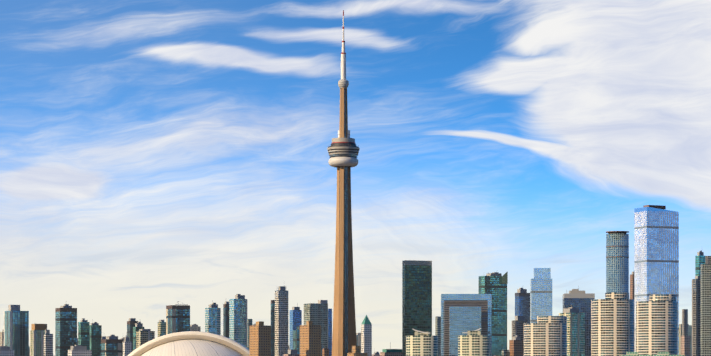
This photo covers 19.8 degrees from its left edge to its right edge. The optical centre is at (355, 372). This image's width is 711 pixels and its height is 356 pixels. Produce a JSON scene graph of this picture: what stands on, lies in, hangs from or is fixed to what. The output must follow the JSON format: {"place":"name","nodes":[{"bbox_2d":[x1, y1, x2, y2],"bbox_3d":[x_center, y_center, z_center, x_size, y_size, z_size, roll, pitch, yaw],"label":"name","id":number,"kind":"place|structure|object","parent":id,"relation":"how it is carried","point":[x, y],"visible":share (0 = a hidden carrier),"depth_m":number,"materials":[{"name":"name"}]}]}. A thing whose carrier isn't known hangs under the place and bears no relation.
{"place":"outdoors","nodes":[
{"label":"outdoors","id":0,"kind":"place"},
{"bbox_2d":[4,311,28,355],"bbox_3d":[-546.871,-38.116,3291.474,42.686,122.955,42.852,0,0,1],"label":"tower","id":1,"kind":"structure","parent":0,"point":[16,331],"depth_m":3278.19,"materials":[{"name":"teal glass"}]},
{"bbox_2d":[8,305,19,310],"bbox_3d":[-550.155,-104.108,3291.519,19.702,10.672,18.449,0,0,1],"label":"rooftop penthouse","id":2,"kind":"object","parent":1,"relation":"attached to","point":[13,307],"visible":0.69,"depth_m":3286.32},
{"bbox_2d":[30,330,44,355],"bbox_3d":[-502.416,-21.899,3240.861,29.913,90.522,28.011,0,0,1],"label":"tower","id":3,"kind":"structure","parent":0,"point":[36,342],"depth_m":3232.04,"materials":[{"name":"grey"}]},
{"bbox_2d":[31,324,45,329],"bbox_3d":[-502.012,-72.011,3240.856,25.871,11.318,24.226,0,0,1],"label":"rooftop penthouse","id":4,"kind":"object","parent":3,"relation":"attached to","point":[38,326],"visible":0.69,"depth_m":3233.94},
{"bbox_2d":[44,324,52,355],"bbox_3d":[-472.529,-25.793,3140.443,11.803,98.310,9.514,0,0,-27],"label":"tower","id":5,"kind":"structure","parent":0,"point":[48,343],"depth_m":3136.82,"materials":[{"name":"grey"}]},
{"bbox_2d":[55,304,76,355],"bbox_3d":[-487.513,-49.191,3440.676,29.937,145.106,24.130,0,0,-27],"label":"tower","id":6,"kind":"structure","parent":0,"point":[65,327],"depth_m":3430.34,"materials":[{"name":"teal glass"}]},
{"bbox_2d":[78,318,89,349],"bbox_3d":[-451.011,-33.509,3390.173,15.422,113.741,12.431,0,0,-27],"label":"tower","id":7,"kind":"structure","parent":0,"point":[83,332],"depth_m":3385.71,"materials":[{"name":"green glass"}]},
{"bbox_2d":[90,322,101,355],"bbox_3d":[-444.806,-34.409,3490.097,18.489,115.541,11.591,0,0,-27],"label":"tower","id":8,"kind":"structure","parent":0,"point":[95,336],"depth_m":3484.97,"materials":[{"name":"green glass"}]},
{"bbox_2d":[101,335,122,355],"bbox_3d":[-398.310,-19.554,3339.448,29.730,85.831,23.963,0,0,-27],"label":"tower","id":9,"kind":"structure","parent":0,"point":[111,345],"depth_m":3330.32,"materials":[{"name":"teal glass"}]},
{"bbox_2d":[127,318,137,350],"bbox_3d":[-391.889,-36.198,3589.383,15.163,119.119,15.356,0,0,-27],"label":"tower","id":10,"kind":"structure","parent":0,"point":[131,322],"depth_m":3581.76,"materials":[{"name":"teal glass"}]},
{"bbox_2d":[133,322,143,350],"bbox_3d":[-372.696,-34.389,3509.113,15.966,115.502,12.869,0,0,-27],"label":"tower","id":11,"kind":"structure","parent":0,"point":[138,326],"depth_m":3504.64,"materials":[{"name":"green glass"}]},
{"bbox_2d":[136,329,154,347],"bbox_3d":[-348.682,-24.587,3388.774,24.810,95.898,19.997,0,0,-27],"label":"tower","id":12,"kind":"structure","parent":0,"point":[143,336],"depth_m":3380.57,"materials":[{"name":"grey"}]},
{"bbox_2d":[158,320,165,336],"bbox_3d":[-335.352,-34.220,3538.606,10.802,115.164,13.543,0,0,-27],"label":"tower","id":13,"kind":"structure","parent":0,"point":[161,327],"depth_m":3533.45,"materials":[{"name":"grey"}]},
{"bbox_2d":[127,331,248,355],"bbox_3d":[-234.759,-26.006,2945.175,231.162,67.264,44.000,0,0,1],"label":"dome rim","id":14,"kind":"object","parent":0,"point":[243,350],"depth_m":2924.37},
{"bbox_2d":[141,339,242,355],"bbox_3d":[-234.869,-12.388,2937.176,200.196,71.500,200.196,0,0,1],"label":"stadium dome","id":15,"kind":"structure","parent":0,"point":[191,347],"depth_m":2889.25,"materials":[{"name":"white"}]},
{"bbox_2d":[205,300,220,343],"bbox_3d":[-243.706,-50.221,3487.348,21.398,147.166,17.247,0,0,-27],"label":"tower","id":16,"kind":"structure","parent":0,"point":[213,318],"depth_m":3480.72,"materials":[{"name":"teal glass"}]},
{"bbox_2d":[223,302,228,346],"bbox_3d":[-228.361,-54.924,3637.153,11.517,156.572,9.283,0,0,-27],"label":"tower","id":17,"kind":"structure","parent":0,"point":[226,319],"depth_m":3633.14,"materials":[{"name":"grey glass"}]},
{"bbox_2d":[229,294,246,350],"bbox_3d":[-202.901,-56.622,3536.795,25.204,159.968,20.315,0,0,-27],"label":"tower","id":18,"kind":"structure","parent":0,"point":[238,318],"depth_m":3528.40,"materials":[{"name":"teal glass"}]},
{"bbox_2d":[247,319,251,348],"bbox_3d":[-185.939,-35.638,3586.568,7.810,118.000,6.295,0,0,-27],"label":"tower","id":19,"kind":"structure","parent":0,"point":[249,322],"depth_m":3583.86,"materials":[{"name":"grey"}]},
{"bbox_2d":[249,325,270,355],"bbox_3d":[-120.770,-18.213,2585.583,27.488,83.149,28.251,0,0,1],"label":"tower","id":20,"kind":"structure","parent":0,"point":[259,340],"depth_m":2577.41,"materials":[{"name":"beige brick"}]},
{"bbox_2d":[256,321,263,324],"bbox_3d":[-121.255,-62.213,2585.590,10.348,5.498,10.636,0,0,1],"label":"rooftop penthouse","id":21,"kind":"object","parent":20,"relation":"attached to","point":[259,322],"depth_m":2582.29,"materials":[{"name":"beige concrete"}]},
{"bbox_2d":[271,300,274,355],"bbox_3d":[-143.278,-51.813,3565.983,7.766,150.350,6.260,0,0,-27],"label":"tower","id":22,"kind":"structure","parent":0,"point":[272,327],"depth_m":3563.00,"materials":[{"name":"teal glass"}]},
{"bbox_2d":[275,286,287,355],"bbox_3d":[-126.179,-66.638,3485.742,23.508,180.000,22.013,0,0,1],"label":"tower","id":23,"kind":"structure","parent":0,"point":[281,320],"depth_m":3479.09,"materials":[{"name":"grey"}]},
{"bbox_2d":[290,303,301,349],"bbox_3d":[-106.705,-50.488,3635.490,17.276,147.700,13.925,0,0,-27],"label":"tower","id":24,"kind":"structure","parent":0,"point":[295,317],"depth_m":3630.41,"materials":[{"name":"blue glass"}]},
{"bbox_2d":[293,330,299,353],"bbox_3d":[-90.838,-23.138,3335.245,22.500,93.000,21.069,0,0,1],"label":"tower","id":25,"kind":"structure","parent":0,"point":[296,339],"depth_m":3326.95,"materials":[{"name":"teal glass"}]},
{"bbox_2d":[300,325,320,355],"bbox_3d":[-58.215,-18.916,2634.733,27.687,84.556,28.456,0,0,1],"label":"tower","id":26,"kind":"structure","parent":0,"point":[310,340],"depth_m":2627.06,"materials":[{"name":"beige brick"}]},
{"bbox_2d":[304,303,327,355],"bbox_3d":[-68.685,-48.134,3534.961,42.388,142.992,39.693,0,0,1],"label":"tower","id":27,"kind":"structure","parent":0,"point":[316,313],"depth_m":3525.75,"materials":[{"name":"grey"}]},
{"bbox_2d":[318,300,327,303],"bbox_3d":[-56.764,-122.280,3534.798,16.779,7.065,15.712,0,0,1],"label":"rooftop penthouse","id":28,"kind":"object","parent":27,"relation":"attached to","point":[323,301],"depth_m":3530.39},
{"bbox_2d":[328,309,331,355],"bbox_3d":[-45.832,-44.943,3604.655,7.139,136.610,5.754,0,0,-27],"label":"tower","id":29,"kind":"structure","parent":0,"point":[330,331],"depth_m":3602.30,"materials":[{"name":"blue glass"}]},
{"bbox_2d":[0,0,710,355],"label":"sky","id":30,"kind":"structure","parent":0,"point":[155,155],"materials":[{"name":"blue"}]},
{"bbox_2d":[347,353,367,355],"bbox_3d":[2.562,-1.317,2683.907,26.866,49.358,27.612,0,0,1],"label":"building","id":31,"kind":"structure","parent":0,"point":[357,354],"depth_m":2676.55,"materials":[{"name":"beige brick"}]},
{"bbox_2d":[352,346,360,352],"bbox_3d":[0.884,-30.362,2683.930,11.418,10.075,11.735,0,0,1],"label":"tower top","id":32,"kind":"structure","parent":31,"relation":"on","point":[356,349],"depth_m":2680.59,"materials":[{"name":"brown concrete"}]},
{"bbox_2d":[361,324,371,355],"bbox_3d":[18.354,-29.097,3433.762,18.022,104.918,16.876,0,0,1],"label":"tower","id":33,"kind":"structure","parent":0,"point":[366,338],"depth_m":3429.08,"materials":[{"name":"grey"}]},
{"bbox_2d":[362,315,370,323],"bbox_3d":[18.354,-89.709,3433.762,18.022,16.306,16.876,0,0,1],"label":"pointed roof","id":34,"kind":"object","parent":33,"relation":"on","point":[366,320],"visible":0.8,"depth_m":3430.84,"materials":[{"name":"teal metal"}]},
{"bbox_2d":[402,260,431,355],"bbox_3d":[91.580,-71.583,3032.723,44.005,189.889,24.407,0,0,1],"label":"tower","id":35,"kind":"structure","parent":0,"point":[416,295],"depth_m":3027.40,"materials":[{"name":"green glass"}]},
{"bbox_2d":[435,316,440,355],"bbox_3d":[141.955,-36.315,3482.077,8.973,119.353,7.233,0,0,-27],"label":"tower","id":36,"kind":"structure","parent":0,"point":[438,326],"depth_m":3478.61,"materials":[{"name":"grey"}]},
{"bbox_2d":[441,294,491,355],"bbox_3d":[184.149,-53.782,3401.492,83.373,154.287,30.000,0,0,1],"label":"frame","id":37,"kind":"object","parent":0,"point":[488,297],"depth_m":3386.51,"materials":[{"name":"blue glass"}]},
{"bbox_2d":[444,300,487,355],"bbox_3d":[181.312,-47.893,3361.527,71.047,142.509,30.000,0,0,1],"label":"tower frame","id":38,"kind":"object","parent":37,"relation":"attached to","point":[483,304],"visible":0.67,"depth_m":3346.61,"materials":[{"name":"grey"}]},
{"bbox_2d":[449,307,480,355],"bbox_3d":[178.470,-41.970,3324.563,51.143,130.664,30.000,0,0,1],"label":"glass facade","id":39,"kind":"structure","parent":38,"relation":"in","point":[463,319],"depth_m":3309.67,"materials":[{"name":"blue glass"}]},
{"bbox_2d":[479,272,506,355],"bbox_3d":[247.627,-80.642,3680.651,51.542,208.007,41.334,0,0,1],"label":"tower","id":40,"kind":"structure","parent":0,"point":[493,285],"depth_m":3671.57,"materials":[{"name":"green glass"}]},
{"bbox_2d":[502,271,507,283],"bbox_3d":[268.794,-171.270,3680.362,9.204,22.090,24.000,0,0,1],"label":"tower fin","id":41,"kind":"object","parent":40,"relation":"attached to","point":[505,278],"visible":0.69,"depth_m":3668.35,"materials":[{"name":"green glass"}]},
{"bbox_2d":[512,316,527,355],"bbox_3d":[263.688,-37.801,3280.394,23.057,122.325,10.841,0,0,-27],"label":"tower","id":42,"kind":"structure","parent":0,"point":[518,322],"depth_m":3275.07,"materials":[{"name":"grey"}]},
{"bbox_2d":[515,288,529,322],"bbox_3d":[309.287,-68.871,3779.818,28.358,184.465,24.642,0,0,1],"label":"tower","id":43,"kind":"structure","parent":0,"point":[522,301],"depth_m":3773.88,"materials":[{"name":"blue glass"}]},
{"bbox_2d":[530,268,551,322],"bbox_3d":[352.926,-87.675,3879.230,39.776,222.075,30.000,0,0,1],"label":"tower","id":44,"kind":"structure","parent":0,"point":[540,297],"depth_m":3864.31,"materials":[{"name":"blue glass"}]},
{"bbox_2d":[559,307,584,355],"bbox_3d":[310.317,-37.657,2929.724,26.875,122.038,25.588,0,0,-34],"label":"tower","id":45,"kind":"structure","parent":0,"point":[575,332],"depth_m":2918.40,"materials":[{"name":"teal"}]},
{"bbox_2d":[563,289,594,355],"bbox_3d":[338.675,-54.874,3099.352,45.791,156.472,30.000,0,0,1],"label":"tower","id":46,"kind":"structure","parent":0,"point":[580,300],"depth_m":3084.23,"materials":[{"name":"blue glass"}]},
{"bbox_2d":[606,233,628,292],"bbox_3d":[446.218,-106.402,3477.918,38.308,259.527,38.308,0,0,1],"label":"tower","id":47,"kind":"structure","parent":0,"point":[617,274],"depth_m":3461.58,"materials":[{"name":"teal glass"}]},
{"bbox_2d":[606,231,628,257],"bbox_3d":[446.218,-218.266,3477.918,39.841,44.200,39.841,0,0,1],"label":"trim band","id":48,"kind":"object","parent":47,"relation":"attached to","point":[613,232],"visible":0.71,"depth_m":3463.55,"materials":[{"name":"grey metal"}]},
{"bbox_2d":[630,272,633,299],"bbox_3d":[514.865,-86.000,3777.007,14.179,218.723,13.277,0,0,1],"label":"tower","id":49,"kind":"structure","parent":0,"point":[632,286],"depth_m":3773.82,"materials":[{"name":"brown concrete"}]},
{"bbox_2d":[634,207,675,212],"bbox_3d":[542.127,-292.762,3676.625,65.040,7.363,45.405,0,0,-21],"label":"roof parapet","id":50,"kind":"structure","parent":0,"point":[644,209],"depth_m":3655.07,"materials":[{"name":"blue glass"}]},
{"bbox_2d":[643,205,665,208],"bbox_3d":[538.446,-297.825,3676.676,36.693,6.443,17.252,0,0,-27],"label":"rooftop structure","id":51,"kind":"object","parent":50,"relation":"on","point":[658,206],"visible":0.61,"depth_m":3669.90,"materials":[{"name":"brown"}]},
{"bbox_2d":[634,211,678,354],"bbox_3d":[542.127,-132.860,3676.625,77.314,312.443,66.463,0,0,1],"label":"tower","id":52,"kind":"structure","parent":0,"point":[656,252],"depth_m":3658.14,"materials":[{"name":"blue glass"}]},
{"bbox_2d":[682,309,687,335],"bbox_3d":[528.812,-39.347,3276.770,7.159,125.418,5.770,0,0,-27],"label":"tower","id":53,"kind":"structure","parent":0,"point":[684,322],"depth_m":3274.46,"materials":[{"name":"grey"}]},
{"bbox_2d":[701,264,710,355],"bbox_3d":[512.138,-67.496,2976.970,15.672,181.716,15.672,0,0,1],"label":"tower slab","id":54,"kind":"structure","parent":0,"point":[705,309],"depth_m":2969.17,"materials":[{"name":"grey"}]},
{"bbox_2d":[705,256,710,263],"bbox_3d":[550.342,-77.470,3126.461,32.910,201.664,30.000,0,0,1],"label":"building top","id":55,"kind":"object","parent":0,"point":[707,259],"depth_m":3111.64,"materials":[{"name":"grey"}]},
{"label":"ground","id":56,"kind":"structure","parent":0,"visible":0},
{"bbox_2d":[0,329,3,345],"bbox_3d":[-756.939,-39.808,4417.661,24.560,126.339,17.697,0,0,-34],"label":"building","id":57,"kind":"structure","parent":56,"relation":"on","point":[2,338],"depth_m":4406.23,"materials":[{"name":"grey"}]},
{"bbox_2d":[0,346,13,355],"bbox_3d":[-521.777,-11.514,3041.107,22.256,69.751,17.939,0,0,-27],"label":"building","id":58,"kind":"structure","parent":56,"relation":"on","point":[5,351],"depth_m":3034.15,"materials":[{"name":"grey"}]},
{"bbox_2d":[68,345,91,355],"bbox_3d":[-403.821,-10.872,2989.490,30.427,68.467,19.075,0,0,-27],"label":"building","id":59,"kind":"structure","parent":56,"relation":"on","point":[78,350],"depth_m":2981.47,"materials":[{"name":"grey"}]},
{"bbox_2d":[123,332,131,355],"bbox_3d":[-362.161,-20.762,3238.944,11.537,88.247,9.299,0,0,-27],"label":"building","id":60,"kind":"structure","parent":56,"relation":"on","point":[127,347],"depth_m":3234.99,"materials":[{"name":"grey"}]},
{"bbox_2d":[166,305,189,334],"bbox_3d":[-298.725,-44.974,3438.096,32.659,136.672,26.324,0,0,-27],"label":"tower","id":61,"kind":"structure","parent":56,"relation":"on","point":[177,318],"depth_m":3426.73,"materials":[{"name":"teal glass"}]},
{"bbox_2d":[190,324,200,339],"bbox_3d":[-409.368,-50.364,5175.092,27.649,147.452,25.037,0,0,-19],"label":"building","id":62,"kind":"structure","parent":56,"relation":"on","point":[194,327],"depth_m":5164.33,"materials":[{"name":"grey"}]},
{"bbox_2d":[283,350,299,355],"bbox_3d":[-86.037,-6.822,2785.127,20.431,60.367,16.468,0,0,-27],"label":"building","id":63,"kind":"structure","parent":56,"relation":"on","point":[292,352],"depth_m":2779.51,"materials":[{"name":"grey"}]},
{"bbox_2d":[322,349,328,355],"bbox_3d":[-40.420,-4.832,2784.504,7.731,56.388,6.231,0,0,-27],"label":"building","id":64,"kind":"structure","parent":56,"relation":"on","point":[325,352],"depth_m":2782.16,"materials":[{"name":"brown"}]},
{"bbox_2d":[327,10,359,355],"bbox_3d":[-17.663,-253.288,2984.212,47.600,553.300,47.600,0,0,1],"label":"observation tower","id":65,"kind":"structure","parent":56,"relation":"on","point":[343,149],"depth_m":2980.59,"materials":[{"name":"concrete"}]},
{"bbox_2d":[356,333,360,345],"bbox_3d":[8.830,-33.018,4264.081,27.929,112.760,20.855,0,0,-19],"label":"building","id":66,"kind":"structure","parent":56,"relation":"on","point":[358,336],"depth_m":4252.86,"materials":[{"name":"grey"}]},
{"bbox_2d":[380,342,401,355],"bbox_3d":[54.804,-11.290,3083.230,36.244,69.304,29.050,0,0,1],"label":"building","id":67,"kind":"structure","parent":56,"relation":"on","point":[390,353],"depth_m":3075.81,"materials":[{"name":"grey"}]},
{"bbox_2d":[382,349,401,351],"bbox_3d":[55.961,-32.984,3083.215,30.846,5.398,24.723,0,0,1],"label":"roof","id":68,"kind":"structure","parent":67,"relation":"on","point":[391,350],"depth_m":3076.89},
{"bbox_2d":[406,335,437,355],"bbox_3d":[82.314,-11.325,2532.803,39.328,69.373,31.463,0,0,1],"label":"condo","id":69,"kind":"structure","parent":56,"relation":"on","point":[421,345],"depth_m":2519.11,"materials":[{"name":"grey concrete"}]},
{"bbox_2d":[415,332,427,335],"bbox_3d":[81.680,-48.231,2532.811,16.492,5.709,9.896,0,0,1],"label":"rooftop penthouse","id":70,"kind":"object","parent":69,"relation":"on","point":[419,333],"visible":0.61,"depth_m":2527.88,"materials":[{"name":"beige concrete"}]},
{"bbox_2d":[458,335,490,355],"bbox_3d":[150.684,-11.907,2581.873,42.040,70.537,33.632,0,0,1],"label":"condo","id":71,"kind":"structure","parent":56,"relation":"on","point":[474,345],"depth_m":2567.20,"materials":[{"name":"grey"}]},
{"bbox_2d":[467,331,480,334],"bbox_3d":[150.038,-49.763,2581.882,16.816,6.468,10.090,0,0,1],"label":"rooftop penthouse","id":72,"kind":"object","parent":71,"relation":"on","point":[474,333],"visible":0.69,"depth_m":2576.83,"materials":[{"name":"beige concrete"}]},
{"bbox_2d":[502,350,508,355],"bbox_3d":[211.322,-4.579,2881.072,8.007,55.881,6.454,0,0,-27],"label":"building","id":73,"kind":"structure","parent":56,"relation":"on","point":[505,352],"depth_m":2878.25,"materials":[{"name":"grey"}]},
{"bbox_2d":[509,335,522,355],"bbox_3d":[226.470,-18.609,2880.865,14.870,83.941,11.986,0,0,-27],"label":"building","id":74,"kind":"structure","parent":56,"relation":"on","point":[515,345],"depth_m":2876.49,"materials":[{"name":"brown"}]},
{"bbox_2d":[524,323,566,355],"bbox_3d":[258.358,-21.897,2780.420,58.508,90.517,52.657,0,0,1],"label":"condo","id":75,"kind":"structure","parent":56,"relation":"on","point":[545,339],"depth_m":2757.60,"materials":[{"name":"grey concrete"}]},
{"bbox_2d":[537,316,566,322],"bbox_3d":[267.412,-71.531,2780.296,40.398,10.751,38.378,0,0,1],"label":"condo","id":76,"kind":"structure","parent":75,"relation":"on","point":[551,319],"depth_m":2763.77,"materials":[{"name":"grey concrete"}]},
{"bbox_2d":[591,299,633,355],"bbox_3d":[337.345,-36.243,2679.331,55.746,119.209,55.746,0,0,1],"label":"condo","id":77,"kind":"structure","parent":56,"relation":"on","point":[612,327],"depth_m":2655.21,"materials":[{"name":"grey"}]},
{"bbox_2d":[605,292,628,298],"bbox_3d":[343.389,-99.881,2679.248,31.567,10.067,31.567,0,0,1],"label":"penthouse","id":78,"kind":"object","parent":77,"relation":"on","point":[618,295],"visible":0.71,"depth_m":2665.59,"materials":[{"name":"grey"}]},
{"bbox_2d":[620,355,684,355],"bbox_3d":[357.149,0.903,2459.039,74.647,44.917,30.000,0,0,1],"label":"podium","id":79,"kind":"object","parent":56,"relation":"on","point":[652,355],"visible":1,"depth_m":2444.06,"materials":[{"name":"green"}]},
{"bbox_2d":[626,352,637,354],"bbox_3d":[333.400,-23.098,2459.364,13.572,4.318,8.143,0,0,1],"label":"podium blocks","id":80,"kind":"structure","parent":79,"relation":"on","point":[631,353],"depth_m":2455.30,"materials":[{"name":"green"}]},
{"bbox_2d":[657,352,668,354],"bbox_3d":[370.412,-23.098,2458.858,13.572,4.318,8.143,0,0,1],"label":"podium blocks","id":81,"kind":"structure","parent":79,"relation":"on","point":[662,353],"depth_m":2454.80,"materials":[{"name":"green"}]},
{"bbox_2d":[636,301,677,354],"bbox_3d":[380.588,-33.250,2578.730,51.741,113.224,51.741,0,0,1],"label":"condo","id":82,"kind":"structure","parent":56,"relation":"on","point":[656,326],"depth_m":2556.84,"materials":[{"name":"grey concrete"}]},
{"bbox_2d":[649,294,675,300],"bbox_3d":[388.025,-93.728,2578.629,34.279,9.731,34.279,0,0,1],"label":"penthouse","id":83,"kind":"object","parent":82,"relation":"on","point":[662,297],"visible":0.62,"depth_m":2563.95,"materials":[{"name":"grey"}]},
{"bbox_2d":[681,336,689,355],"bbox_3d":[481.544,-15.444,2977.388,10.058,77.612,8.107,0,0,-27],"label":"building","id":84,"kind":"structure","parent":56,"relation":"on","point":[685,345],"depth_m":2973.89,"materials":[{"name":"grey"}]},
{"bbox_2d":[679,324,691,355],"bbox_3d":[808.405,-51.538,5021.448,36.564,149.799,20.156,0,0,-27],"label":"building","id":85,"kind":"structure","parent":56,"relation":"on","point":[689,330],"depth_m":5015.05,"materials":[{"name":"grey"}]},
{"bbox_2d":[692,276,700,355],"bbox_3d":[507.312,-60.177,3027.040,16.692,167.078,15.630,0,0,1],"label":"skyscraper","id":86,"kind":"structure","parent":56,"relation":"on","point":[696,316],"depth_m":3022.01,"materials":[{"name":"grey"}]},
{"bbox_2d":[695,251,704,275],"bbox_3d":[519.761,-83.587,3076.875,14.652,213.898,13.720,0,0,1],"label":"skyscraper","id":87,"kind":"structure","parent":56,"relation":"on","point":[699,258],"depth_m":3073.65,"materials":[{"name":"green glass"}]}
]}

